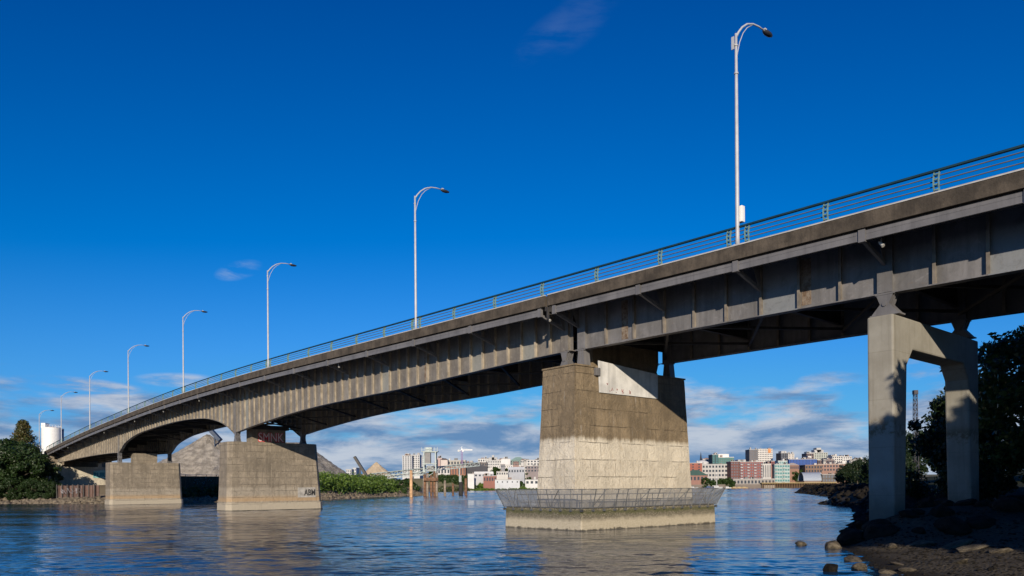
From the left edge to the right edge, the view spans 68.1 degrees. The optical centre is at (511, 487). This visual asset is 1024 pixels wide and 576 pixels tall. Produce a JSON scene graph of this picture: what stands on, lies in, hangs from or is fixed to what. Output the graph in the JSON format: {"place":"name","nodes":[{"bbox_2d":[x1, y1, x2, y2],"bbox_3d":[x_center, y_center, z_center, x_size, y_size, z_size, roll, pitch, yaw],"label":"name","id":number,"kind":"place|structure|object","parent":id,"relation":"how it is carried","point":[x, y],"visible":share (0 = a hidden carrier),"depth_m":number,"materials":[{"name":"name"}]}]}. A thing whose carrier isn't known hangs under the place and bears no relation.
{"place":"outdoors","nodes":[
{"label":"outdoors","id":0,"kind":"place"},
{"bbox_2d":[421,447,438,475],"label":"loading tower","id":1,"kind":"structure","parent":0,"point":[428,451],"depth_m":310.40,"materials":[{"name":"metal"}]},
{"bbox_2d":[0,488,902,575],"bbox_3d":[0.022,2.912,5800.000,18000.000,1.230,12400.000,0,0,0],"label":"water","id":2,"kind":"structure","parent":0,"point":[755,531],"depth_m":41.56,"materials":[{"name":"blue liquid"}]},
{"bbox_2d":[105,452,182,504],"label":"bridge pier","id":3,"kind":"structure","parent":2,"relation":"in","point":[142,479],"depth_m":158.44,"materials":[{"name":"concrete"}]},
{"bbox_2d":[217,425,322,510],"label":"bridge pier","id":4,"kind":"structure","parent":2,"relation":"in","point":[265,467],"depth_m":107.93,"materials":[{"name":"concrete"}]},
{"bbox_2d":[410,470,412,496],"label":"wooden pile","id":5,"kind":"object","parent":2,"relation":"in","point":[411,483],"visible":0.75,"depth_m":261.53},
{"bbox_2d":[474,472,493,487],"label":"building","id":6,"kind":"structure","parent":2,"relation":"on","point":[478,477],"depth_m":905.00,"materials":[{"name":"paint"}]},
{"bbox_2d":[495,477,519,488],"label":"building","id":7,"kind":"structure","parent":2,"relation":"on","point":[510,482],"depth_m":880.00,"materials":[{"name":"paint"}]},
{"bbox_2d":[505,343,714,530],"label":"bridge pier","id":8,"kind":"structure","parent":2,"relation":"in","point":[613,417],"depth_m":55.34,"materials":[{"name":"concrete"}]},
{"bbox_2d":[495,488,725,511],"bbox_3d":[7.873,0.809,58.309,16.208,1.525,9.112,0,0,-40],"label":"safety net","id":9,"kind":"object","parent":8,"relation":"attached to","point":[581,499],"visible":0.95,"depth_m":53.72,"materials":[{"name":"grey"}]},
{"bbox_2d":[760,481,836,487],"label":"wharf","id":10,"kind":"structure","parent":2,"relation":"in","point":[791,485],"depth_m":988.66,"materials":[{"name":"paint"}]},
{"bbox_2d":[823,563,837,571],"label":"rock","id":11,"kind":"object","parent":2,"relation":"in","point":[829,567],"visible":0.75,"depth_m":25.49,"materials":[{"name":"stone"}]},
{"bbox_2d":[0,474,937,503],"bbox_3d":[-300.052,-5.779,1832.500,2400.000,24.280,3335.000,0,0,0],"label":"ground","id":12,"kind":"structure","parent":0,"point":[419,481],"depth_m":311.13,"materials":[{"name":"soil"}]},
{"bbox_2d":[0,478,28,500],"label":"broadleaf tree","id":13,"kind":"object","parent":12,"relation":"on","point":[11,494],"visible":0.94,"depth_m":186.53,"materials":[{"name":"green plant"}]},
{"bbox_2d":[0,438,30,460],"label":"broadleaf tree","id":14,"kind":"object","parent":12,"relation":"on","point":[6,442],"visible":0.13,"depth_m":205.09,"materials":[{"name":"green plant"}]},
{"bbox_2d":[0,444,31,497],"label":"broadleaf tree","id":15,"kind":"object","parent":12,"relation":"on","point":[12,468],"visible":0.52,"depth_m":188.57,"materials":[{"name":"green plant"}]},
{"bbox_2d":[0,447,45,497],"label":"broadleaf tree","id":16,"kind":"object","parent":12,"relation":"on","point":[36,465],"visible":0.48,"depth_m":189.76,"materials":[{"name":"green plant"}]},
{"bbox_2d":[10,419,42,452],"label":"conifer tree","id":17,"kind":"object","parent":12,"relation":"on","point":[22,432],"visible":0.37,"depth_m":213.01,"materials":[{"name":"green plant"}]},
{"bbox_2d":[13,442,40,454],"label":"broadleaf tree","id":18,"kind":"object","parent":12,"relation":"on","point":[31,447],"visible":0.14,"depth_m":201.69,"materials":[{"name":"green plant"}]},
{"bbox_2d":[16,479,43,499],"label":"broadleaf tree","id":19,"kind":"object","parent":12,"relation":"on","point":[33,492],"visible":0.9,"depth_m":186.16,"materials":[{"name":"green plant"}]},
{"bbox_2d":[20,453,64,496],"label":"broadleaf tree","id":20,"kind":"object","parent":12,"relation":"on","point":[50,470],"visible":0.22,"depth_m":195.62,"materials":[{"name":"green plant"}]},
{"bbox_2d":[38,481,60,498],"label":"broadleaf tree","id":21,"kind":"object","parent":12,"relation":"on","point":[48,494],"visible":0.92,"depth_m":185.15,"materials":[{"name":"green plant"}]},
{"bbox_2d":[41,423,60,453],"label":"silo","id":22,"kind":"object","parent":12,"relation":"on","point":[50,435],"visible":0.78,"depth_m":296.97,"materials":[{"name":"white paint"}]},
{"bbox_2d":[56,484,98,498],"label":"sheet pile wall","id":23,"kind":"structure","parent":12,"relation":"on","point":[77,490],"depth_m":184.60,"materials":[{"name":"metal"}]},
{"bbox_2d":[45,454,111,484],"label":"bridge abutment","id":24,"kind":"object","parent":12,"relation":"on","point":[81,473],"visible":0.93,"depth_m":210.69,"materials":[{"name":"concrete"}]},
{"bbox_2d":[158,434,219,475],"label":"gravel heap","id":25,"kind":"object","parent":12,"relation":"on","point":[201,456],"visible":0.34,"depth_m":234.31,"materials":[{"name":"gravel"}]},
{"bbox_2d":[181,474,218,492],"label":"retaining wall","id":26,"kind":"structure","parent":12,"relation":"on","point":[191,481],"depth_m":190.39,"materials":[{"name":"metal"}]},
{"bbox_2d":[0,486,422,503],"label":"riprap","id":27,"kind":"object","parent":12,"relation":"on","point":[100,500],"visible":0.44,"depth_m":183.63,"materials":[{"name":"stone"}]},
{"bbox_2d":[208,430,222,446],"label":"conveyor","id":28,"kind":"object","parent":12,"relation":"on","point":[215,435],"visible":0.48,"depth_m":238.90,"materials":[{"name":"grey metal"}]},
{"bbox_2d":[286,442,347,474],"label":"gravel heap","id":29,"kind":"object","parent":12,"relation":"on","point":[325,464],"visible":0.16,"depth_m":294.22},
{"bbox_2d":[319,470,399,493],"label":"hedge","id":30,"kind":"object","parent":12,"relation":"on","point":[332,481],"visible":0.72,"depth_m":258.86,"materials":[{"name":"green plant"}]},
{"bbox_2d":[353,456,367,475],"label":"conveyor","id":31,"kind":"object","parent":12,"relation":"on","point":[362,469],"visible":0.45,"depth_m":299.00,"materials":[{"name":"metal"}]},
{"bbox_2d":[363,462,402,484],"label":"sand heap","id":32,"kind":"object","parent":12,"relation":"on","point":[375,467],"visible":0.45,"depth_m":326.97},
{"bbox_2d":[383,471,425,478],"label":"conveyor bridge","id":33,"kind":"structure","parent":12,"relation":"on","point":[394,475],"depth_m":308.59,"materials":[{"name":"metal"}]},
{"bbox_2d":[391,478,422,493],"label":"undergrowth","id":34,"kind":"object","parent":12,"relation":"on","point":[403,486],"visible":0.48,"depth_m":311.50,"materials":[{"name":"green plant"}]},
{"bbox_2d":[402,453,412,478],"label":"building","id":35,"kind":"structure","parent":12,"relation":"on","point":[407,460],"depth_m":1050.00,"materials":[{"name":"paint"}]},
{"bbox_2d":[412,453,421,477],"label":"building","id":36,"kind":"structure","parent":12,"relation":"on","point":[417,460],"depth_m":1065.00,"materials":[{"name":"paint"}]},
{"bbox_2d":[370,462,480,481],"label":"conveyor bridge","id":37,"kind":"structure","parent":12,"relation":"on","point":[439,467],"depth_m":332.87,"materials":[{"name":"metal"}]},
{"bbox_2d":[438,474,464,483],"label":"scrub","id":38,"kind":"object","parent":12,"relation":"on","point":[442,477],"visible":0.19,"depth_m":895.77,"materials":[{"name":"green plant"}]},
{"bbox_2d":[438,485,470,491],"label":"scrub","id":39,"kind":"object","parent":12,"relation":"on","point":[448,489],"visible":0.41,"depth_m":646.45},
{"bbox_2d":[446,466,465,475],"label":"building","id":40,"kind":"structure","parent":12,"relation":"on","point":[456,471],"depth_m":915.00,"materials":[{"name":"paint"}]},
{"bbox_2d":[448,458,466,465],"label":"building","id":41,"kind":"structure","parent":12,"relation":"on","point":[455,461],"depth_m":950.00,"materials":[{"name":"paint"}]},
{"bbox_2d":[468,472,473,488],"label":"building","id":42,"kind":"structure","parent":12,"relation":"on","point":[471,480],"depth_m":880.00,"materials":[{"name":"paint"}]},
{"bbox_2d":[466,464,487,475],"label":"building","id":43,"kind":"structure","parent":12,"relation":"on","point":[477,468],"depth_m":930.00,"materials":[{"name":"paint"}]},
{"bbox_2d":[483,473,496,488],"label":"building","id":44,"kind":"structure","parent":12,"relation":"on","point":[488,481],"depth_m":885.00,"materials":[{"name":"paint"}]},
{"bbox_2d":[485,455,500,471],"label":"building","id":45,"kind":"structure","parent":12,"relation":"on","point":[492,460],"depth_m":1050.00,"materials":[{"name":"paint"}]},
{"bbox_2d":[521,463,538,478],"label":"building","id":46,"kind":"structure","parent":12,"relation":"on","point":[532,471],"depth_m":990.00,"materials":[{"name":"paint"}]},
{"bbox_2d":[525,476,537,488],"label":"building","id":47,"kind":"structure","parent":12,"relation":"on","point":[531,483],"depth_m":878.00,"materials":[{"name":"paint"}]},
{"bbox_2d":[690,461,701,471],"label":"building","id":48,"kind":"structure","parent":12,"relation":"on","point":[696,466],"depth_m":1020.00,"materials":[{"name":"brick"}]},
{"bbox_2d":[690,470,707,484],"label":"building","id":49,"kind":"structure","parent":12,"relation":"on","point":[697,476],"depth_m":995.00,"materials":[{"name":"paint"}]},
{"bbox_2d":[708,452,718,463],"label":"building","id":50,"kind":"structure","parent":12,"relation":"on","point":[713,458],"depth_m":1160.00,"materials":[{"name":"glass"}]},
{"bbox_2d":[702,462,726,480],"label":"building","id":51,"kind":"structure","parent":12,"relation":"on","point":[711,470],"depth_m":1030.00,"materials":[{"name":"paint"}]},
{"bbox_2d":[718,454,733,463],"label":"building","id":52,"kind":"structure","parent":12,"relation":"on","point":[723,458],"depth_m":1165.00,"materials":[{"name":"paint"}]},
{"bbox_2d":[691,484,763,487],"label":"quay wall","id":53,"kind":"structure","parent":12,"relation":"on","point":[742,485],"depth_m":993.00,"materials":[{"name":"paint"}]},
{"bbox_2d":[726,460,740,478],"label":"building","id":54,"kind":"structure","parent":12,"relation":"on","point":[733,469],"depth_m":1012.00,"materials":[{"name":"brick"}]},
{"bbox_2d":[735,459,762,478],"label":"building","id":55,"kind":"structure","parent":12,"relation":"on","point":[751,468],"depth_m":1010.00,"materials":[{"name":"brick"}]},
{"bbox_2d":[745,447,757,461],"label":"building","id":56,"kind":"structure","parent":12,"relation":"on","point":[751,454],"depth_m":1250.00,"materials":[{"name":"paint"}]},
{"bbox_2d":[732,477,774,487],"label":"building","id":57,"kind":"structure","parent":12,"relation":"on","point":[747,480],"depth_m":996.00,"materials":[{"name":"paint"}]},
{"bbox_2d":[758,447,772,463],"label":"building","id":58,"kind":"structure","parent":12,"relation":"on","point":[764,455],"depth_m":1248.00,"materials":[{"name":"paint"}]},
{"bbox_2d":[762,462,770,478],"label":"building","id":59,"kind":"structure","parent":12,"relation":"on","point":[766,471],"depth_m":1008.00,"materials":[{"name":"paint"}]},
{"bbox_2d":[772,462,789,482],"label":"building","id":60,"kind":"structure","parent":12,"relation":"on","point":[780,473],"depth_m":1004.00,"materials":[{"name":"paint"}]},
{"bbox_2d":[776,451,787,460],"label":"building","id":61,"kind":"structure","parent":12,"relation":"on","point":[780,455],"depth_m":1201.56,"materials":[{"name":"paint"}]},
{"bbox_2d":[789,463,798,482],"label":"building","id":62,"kind":"structure","parent":12,"relation":"on","point":[794,467],"depth_m":1070.00,"materials":[{"name":"paint"}]},
{"bbox_2d":[786,457,816,464],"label":"building","id":63,"kind":"structure","parent":12,"relation":"on","point":[803,461],"depth_m":1120.00,"materials":[{"name":"paint"}]},
{"bbox_2d":[798,472,821,484],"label":"arched shed","id":64,"kind":"structure","parent":12,"relation":"on","point":[809,476],"depth_m":1000.13,"materials":[{"name":"grey metal"}]},
{"bbox_2d":[799,463,821,473],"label":"building","id":65,"kind":"structure","parent":12,"relation":"on","point":[814,467],"depth_m":1060.00,"materials":[{"name":"paint"}]},
{"bbox_2d":[811,448,827,459],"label":"building","id":66,"kind":"structure","parent":12,"relation":"on","point":[819,453],"depth_m":1260.00,"materials":[{"name":"paint"}]},
{"bbox_2d":[820,470,835,483],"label":"building","id":67,"kind":"structure","parent":12,"relation":"on","point":[828,477],"depth_m":996.00,"materials":[{"name":"paint"}]},
{"bbox_2d":[812,462,845,483],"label":"building","id":68,"kind":"structure","parent":12,"relation":"on","point":[828,468],"depth_m":1080.00,"materials":[{"name":"brick"}]},
{"bbox_2d":[827,454,842,462],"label":"building","id":69,"kind":"structure","parent":12,"relation":"on","point":[835,457],"depth_m":1220.00,"materials":[{"name":"paint"}]},
{"bbox_2d":[496,470,507,478],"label":"building","id":70,"kind":"structure","parent":0,"point":[501,474],"depth_m":940.00,"materials":[{"name":"paint"}]},
{"bbox_2d":[0,0,1023,479],"label":"sky","id":71,"kind":"structure","parent":0,"point":[158,158],"materials":[{"name":"blue"}]},
{"bbox_2d":[508,467,524,483],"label":"building","id":72,"kind":"structure","parent":0,"point":[515,472],"depth_m":960.00,"materials":[{"name":"paint"}]},
{"bbox_2d":[794,470,1023,575],"bbox_3d":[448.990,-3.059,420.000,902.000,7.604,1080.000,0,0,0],"label":"river bank","id":73,"kind":"structure","parent":0,"point":[995,537],"depth_m":32.36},
{"bbox_2d":[824,540,841,548],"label":"rock","id":74,"kind":"object","parent":73,"relation":"on","point":[833,544],"visible":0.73,"depth_m":34.88,"materials":[{"name":"stone"}]},
{"bbox_2d":[833,469,846,483],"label":"broadleaf tree","id":75,"kind":"object","parent":73,"relation":"on","point":[838,478],"visible":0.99,"depth_m":227.52,"materials":[{"name":"green plant"}]},
{"bbox_2d":[837,464,852,483],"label":"broadleaf tree","id":76,"kind":"object","parent":73,"relation":"on","point":[845,468],"visible":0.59,"depth_m":239.01,"materials":[{"name":"green plant"}]},
{"bbox_2d":[836,529,864,545],"bbox_3d":[16.631,2.612,36.797,1.622,1.241,1.991,0,0,22],"label":"rock","id":77,"kind":"object","parent":73,"relation":"on","point":[846,537],"visible":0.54,"depth_m":36.20,"materials":[{"name":"stone"}]},
{"bbox_2d":[844,555,862,561],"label":"rock","id":78,"kind":"object","parent":73,"relation":"on","point":[850,558],"visible":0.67,"depth_m":28.86,"materials":[{"name":"stone"}]},
{"bbox_2d":[849,461,861,483],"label":"broadleaf tree","id":79,"kind":"object","parent":73,"relation":"on","point":[857,464],"visible":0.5,"depth_m":214.43,"materials":[{"name":"green plant"}]},
{"bbox_2d":[851,562,866,569],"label":"rock","id":80,"kind":"object","parent":73,"relation":"on","point":[860,566],"visible":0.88,"depth_m":26.30,"materials":[{"name":"stone"}]},
{"bbox_2d":[858,456,868,481],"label":"broadleaf tree","id":81,"kind":"object","parent":73,"relation":"on","point":[865,469],"visible":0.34,"depth_m":106.39,"materials":[{"name":"green plant"}]},
{"bbox_2d":[795,480,947,531],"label":"riprap","id":82,"kind":"object","parent":73,"relation":"on","point":[860,508],"visible":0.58,"depth_m":103.37,"materials":[{"name":"stone"}]},
{"bbox_2d":[861,519,891,531],"bbox_3d":[17.610,1.963,36.559,1.382,0.948,1.307,0,0,22],"label":"rock","id":83,"kind":"object","parent":73,"relation":"on","point":[876,521],"visible":0.38,"depth_m":36.45,"materials":[{"name":"stone"}]},
{"bbox_2d":[863,524,900,539],"bbox_3d":[17.387,2.124,35.574,1.345,0.841,1.469,0,0,-41],"label":"rock","id":84,"kind":"object","parent":73,"relation":"on","point":[871,531],"visible":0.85,"depth_m":35.19,"materials":[{"name":"stone"}]},
{"bbox_2d":[905,455,916,480],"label":"broadleaf tree","id":85,"kind":"object","parent":73,"relation":"on","point":[910,461],"visible":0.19,"depth_m":139.27,"materials":[{"name":"green plant"}]},
{"bbox_2d":[906,434,923,475],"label":"broadleaf tree","id":86,"kind":"object","parent":73,"relation":"on","point":[908,444],"visible":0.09,"depth_m":217.76,"materials":[{"name":"green plant"}]},
{"bbox_2d":[907,390,924,479],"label":"crane boom","id":87,"kind":"object","parent":73,"relation":"on","point":[914,392],"visible":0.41,"depth_m":189.60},
{"bbox_2d":[906,430,928,474],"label":"broadleaf tree","id":88,"kind":"object","parent":73,"relation":"on","point":[923,468],"visible":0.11,"depth_m":230.65,"materials":[{"name":"green plant"}]},
{"bbox_2d":[905,466,931,497],"bbox_3d":[31.444,0.185,60.838,4.646,4.031,3.547,0,0,-26],"label":"shrub","id":89,"kind":"object","parent":73,"relation":"on","point":[912,488],"visible":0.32,"depth_m":60.13,"materials":[{"name":"green plant"}]},
{"bbox_2d":[911,527,925,533],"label":"rock","id":90,"kind":"object","parent":73,"relation":"on","point":[919,530],"visible":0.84,"depth_m":34.17,"materials":[{"name":"stone"}]},
{"bbox_2d":[906,540,936,545],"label":"rock","id":91,"kind":"object","parent":73,"relation":"on","point":[923,543],"visible":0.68,"depth_m":32.34,"materials":[{"name":"stone"}]},
{"bbox_2d":[868,292,978,520],"bbox_3d":[22.895,-2.961,41.735,11.550,13.801,1.452,0,0,-40],"label":"bridge bent","id":92,"kind":"object","parent":73,"relation":"on","point":[896,341],"visible":0.9,"depth_m":38.42,"materials":[{"name":"concrete"}]},
{"bbox_2d":[42,144,1023,462],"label":"road bridge","id":93,"kind":"structure","parent":92,"relation":"on","point":[938,256],"depth_m":50.60,"materials":[{"name":"concrete"}]},
{"bbox_2d":[127,345,148,412],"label":"street lamp","id":94,"kind":"object","parent":93,"relation":"on","point":[128,373],"visible":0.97,"depth_m":141.37,"materials":[{"name":"metal"}]},
{"bbox_2d":[182,310,206,392],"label":"street lamp","id":95,"kind":"object","parent":93,"relation":"on","point":[183,339],"visible":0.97,"depth_m":116.55,"materials":[{"name":"metal"}]},
{"bbox_2d":[266,263,296,367],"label":"street lamp","id":96,"kind":"object","parent":93,"relation":"on","point":[291,264],"visible":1,"depth_m":91.70,"materials":[{"name":"metal"}]},
{"bbox_2d":[414,187,448,328],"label":"street lamp","id":97,"kind":"object","parent":93,"relation":"on","point":[443,190],"visible":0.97,"depth_m":66.90,"materials":[{"name":"metal"}]},
{"bbox_2d":[731,23,772,244],"bbox_3d":[13.791,-20.048,43.241,4.080,13.270,0.440,0,0,-40],"label":"street lamp","id":98,"kind":"object","parent":93,"relation":"on","point":[739,214],"visible":0.98,"depth_m":42.07,"materials":[{"name":"metal"}]},
{"bbox_2d":[840,508,1023,575],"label":"pebbles","id":99,"kind":"object","parent":73,"relation":"on","point":[995,566],"visible":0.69,"depth_m":29.72,"materials":[{"name":"stone"}]},
{"bbox_2d":[930,504,954,517],"bbox_3d":[20.497,1.147,36.124,1.051,0.751,1.125,0,0,-3],"label":"rock","id":100,"kind":"object","parent":73,"relation":"on","point":[939,510],"visible":0.79,"depth_m":35.68,"materials":[{"name":"stone"}]},
{"bbox_2d":[913,395,985,478],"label":"broadleaf tree","id":101,"kind":"object","parent":73,"relation":"on","point":[927,418],"visible":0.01,"depth_m":76.24,"materials":[{"name":"green plant"}]},
{"bbox_2d":[933,516,972,535],"bbox_3d":[19.937,1.787,34.145,1.422,0.963,1.764,8,5,-1],"label":"rock","id":102,"kind":"object","parent":73,"relation":"on","point":[952,525],"visible":0.86,"depth_m":33.71,"materials":[{"name":"stone"}]},
{"bbox_2d":[906,386,1004,474],"bbox_3d":[38.312,-3.683,64.930,7.881,10.398,6.573,0,0,-19],"label":"broadleaf tree","id":103,"kind":"object","parent":73,"relation":"on","point":[937,452],"visible":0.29,"depth_m":64.84,"materials":[{"name":"green plant"}]},
{"bbox_2d":[938,539,972,549],"bbox_3d":[17.959,2.373,30.762,1.851,0.282,0.445,-17,11,-13],"label":"rock","id":104,"kind":"object","parent":73,"relation":"on","point":[959,543],"visible":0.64,"depth_m":30.67,"materials":[{"name":"stone"}]},
{"bbox_2d":[953,498,976,505],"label":"rock","id":105,"kind":"object","parent":73,"relation":"on","point":[970,501],"visible":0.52,"depth_m":41.43,"materials":[{"name":"stone"}]},
{"bbox_2d":[931,458,1009,500],"bbox_3d":[29.833,-0.288,50.046,3.547,4.031,4.646,0,0,-30],"label":"shrub","id":106,"kind":"object","parent":73,"relation":"on","point":[989,488],"visible":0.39,"depth_m":49.15,"materials":[{"name":"green plant"}]},
{"bbox_2d":[956,544,990,552],"bbox_3d":[17.541,2.288,28.737,1.235,0.238,0.691,-12,2,11],"label":"rock","id":107,"kind":"object","parent":73,"relation":"on","point":[971,547],"visible":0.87,"depth_m":28.60,"materials":[{"name":"stone"}]},
{"bbox_2d":[965,515,995,528],"bbox_3d":[21.016,1.594,34.060,1.284,0.536,1.143,-12,9,32],"label":"rock","id":108,"kind":"object","parent":73,"relation":"on","point":[981,522],"visible":0.88,"depth_m":33.76,"materials":[{"name":"stone"}]},
{"bbox_2d":[940,325,1023,481],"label":"broadleaf tree","id":109,"kind":"object","parent":73,"relation":"on","point":[1000,389],"visible":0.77,"depth_m":48.83,"materials":[{"name":"green plant"}]},
{"bbox_2d":[988,548,1012,552],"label":"rock","id":110,"kind":"object","parent":73,"relation":"on","point":[1002,550],"visible":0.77,"depth_m":27.07,"materials":[{"name":"stone"}]},
{"bbox_2d":[979,440,1023,497],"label":"broadleaf tree","id":111,"kind":"object","parent":73,"relation":"on","point":[1010,484],"visible":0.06,"depth_m":57.32,"materials":[{"name":"green plant"}]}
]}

